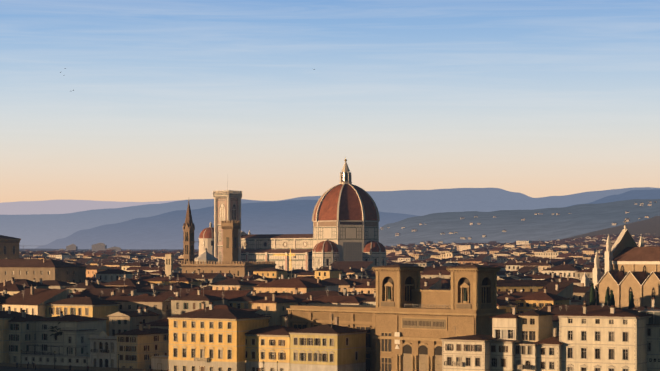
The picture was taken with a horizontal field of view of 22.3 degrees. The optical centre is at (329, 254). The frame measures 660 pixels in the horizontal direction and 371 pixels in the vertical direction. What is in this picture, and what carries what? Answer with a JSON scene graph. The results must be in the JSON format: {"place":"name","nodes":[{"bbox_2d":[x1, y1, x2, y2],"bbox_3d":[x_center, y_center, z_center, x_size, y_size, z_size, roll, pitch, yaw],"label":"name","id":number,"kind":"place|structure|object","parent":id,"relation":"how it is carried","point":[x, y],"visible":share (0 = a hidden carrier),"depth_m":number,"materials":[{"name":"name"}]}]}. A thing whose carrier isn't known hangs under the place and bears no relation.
{"place":"outdoors","nodes":[
{"label":"outdoors","id":0,"kind":"place"},
{"bbox_2d":[0,200,179,214],"bbox_3d":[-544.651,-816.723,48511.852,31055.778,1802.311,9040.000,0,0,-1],"label":"mountains","id":1,"kind":"structure","parent":0,"point":[41,207],"depth_m":50682.06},
{"bbox_2d":[0,187,659,248],"bbox_3d":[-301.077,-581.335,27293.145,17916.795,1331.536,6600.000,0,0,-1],"label":"mountains","id":2,"kind":"structure","parent":0,"point":[32,231],"depth_m":28537.34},
{"bbox_2d":[0,216,659,370],"bbox_3d":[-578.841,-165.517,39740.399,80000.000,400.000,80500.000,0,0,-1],"label":"ground","id":3,"kind":"structure","parent":0,"point":[650,226],"depth_m":4140.37,"materials":[{"name":"brown"}]},
{"bbox_2d":[0,235,85,282],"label":"building","id":4,"kind":"structure","parent":3,"relation":"on","point":[13,264],"depth_m":808.22,"materials":[{"name":"paint"}]},
{"bbox_2d":[48,322,62,336],"bbox_3d":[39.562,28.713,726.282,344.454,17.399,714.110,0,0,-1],"label":"trees","id":5,"kind":"object","parent":3,"relation":"on","point":[58,333],"depth_m":526.34,"materials":[{"name":"green plant"}]},
{"bbox_2d":[0,350,277,370],"bbox_3d":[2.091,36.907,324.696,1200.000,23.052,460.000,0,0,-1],"label":"street and river wall","id":6,"kind":"structure","parent":3,"relation":"on","point":[54,366],"depth_m":501.70,"materials":[{"name":"paint"}]},
{"bbox_2d":[23,241,295,275],"bbox_3d":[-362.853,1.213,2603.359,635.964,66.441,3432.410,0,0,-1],"label":"distant buildings","id":7,"kind":"structure","parent":3,"relation":"on","point":[205,256],"depth_m":1081.35,"materials":[{"name":"plaster"},{"name":"tile"},{"name":"stone"}]},
{"bbox_2d":[183,200,194,263],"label":"church spire","id":8,"kind":"structure","parent":3,"relation":"on","point":[188,238],"depth_m":1030.84,"materials":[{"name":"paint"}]},
{"bbox_2d":[198,222,213,255],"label":"san lorenzo dome","id":9,"kind":"structure","parent":3,"relation":"on","point":[206,238],"depth_m":1632.96,"materials":[{"name":"stone"}]},
{"bbox_2d":[213,188,241,263],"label":"bell tower","id":10,"kind":"structure","parent":3,"relation":"on","point":[227,204],"depth_m":1374.58,"materials":[{"name":"stone"}]},
{"bbox_2d":[181,220,275,276],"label":"fortified palace","id":11,"kind":"structure","parent":3,"relation":"on","point":[231,264],"depth_m":980.40,"materials":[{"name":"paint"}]},
{"bbox_2d":[19,254,604,285],"bbox_3d":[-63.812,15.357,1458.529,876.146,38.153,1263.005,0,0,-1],"label":"town","id":12,"kind":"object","parent":3,"relation":"on","point":[275,272],"visible":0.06,"depth_m":967.79,"materials":[{"name":"paint"}]},
{"bbox_2d":[241,159,385,270],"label":"cathedral","id":13,"kind":"structure","parent":3,"relation":"on","point":[345,218],"depth_m":1328.82,"materials":[{"name":"stone"}]},
{"bbox_2d":[0,269,636,319],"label":"town","id":14,"kind":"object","parent":3,"relation":"on","point":[222,290],"visible":0.15,"depth_m":643.70,"materials":[{"name":"paint"}]},
{"bbox_2d":[47,257,604,286],"bbox_3d":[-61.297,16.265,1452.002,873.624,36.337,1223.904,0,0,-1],"label":"town","id":15,"kind":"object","parent":3,"relation":"on","point":[369,265],"visible":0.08,"depth_m":1182.51,"materials":[{"name":"paint"}]},
{"bbox_2d":[0,264,652,335],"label":"town","id":16,"kind":"object","parent":3,"relation":"on","point":[53,300],"visible":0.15,"depth_m":570.96,"materials":[{"name":"paint"}]},
{"bbox_2d":[53,253,602,283],"bbox_3d":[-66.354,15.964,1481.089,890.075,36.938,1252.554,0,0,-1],"label":"town","id":17,"kind":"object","parent":3,"relation":"on","point":[564,269],"visible":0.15,"depth_m":1087.52,"materials":[{"name":"paint"}]},
{"bbox_2d":[0,300,659,370],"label":"riverfront buildings","id":18,"kind":"structure","parent":3,"relation":"on","point":[610,338],"depth_m":453.73,"materials":[{"name":"paint"}]},
{"bbox_2d":[3,265,659,325],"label":"town","id":19,"kind":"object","parent":3,"relation":"on","point":[274,307],"visible":0.06,"depth_m":570.59,"materials":[{"name":"paint"}]},
{"bbox_2d":[19,233,659,263],"bbox_3d":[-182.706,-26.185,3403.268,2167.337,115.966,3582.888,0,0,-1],"label":"town","id":20,"kind":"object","parent":3,"relation":"on","point":[587,247],"visible":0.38,"depth_m":2542.35,"materials":[{"name":"paint"}]},
{"bbox_2d":[286,264,510,370],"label":"library building","id":21,"kind":"structure","parent":3,"relation":"on","point":[406,322],"depth_m":440.65,"materials":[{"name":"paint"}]},
{"bbox_2d":[580,221,659,308],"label":"gothic church","id":22,"kind":"structure","parent":3,"relation":"on","point":[628,277],"depth_m":679.86,"materials":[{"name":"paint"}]},
{"bbox_2d":[0,0,659,202],"label":"sky","id":23,"kind":"structure","parent":0,"point":[170,100],"materials":[{"name":"blue"}]},
{"bbox_2d":[35,189,659,248],"bbox_3d":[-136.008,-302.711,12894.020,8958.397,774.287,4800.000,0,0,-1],"label":"mountains","id":24,"kind":"structure","parent":0,"point":[163,231],"depth_m":12936.79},
{"bbox_2d":[381,201,656,244],"bbox_3d":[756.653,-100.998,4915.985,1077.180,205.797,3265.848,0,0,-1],"label":"hillside houses","id":25,"kind":"structure","parent":0,"point":[517,242],"depth_m":5019.13,"materials":[{"name":"paint"}]},
{"bbox_2d":[379,199,659,245],"bbox_3d":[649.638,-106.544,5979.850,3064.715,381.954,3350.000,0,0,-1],"label":"hills","id":26,"kind":"structure","parent":0,"point":[580,219],"depth_m":5400.28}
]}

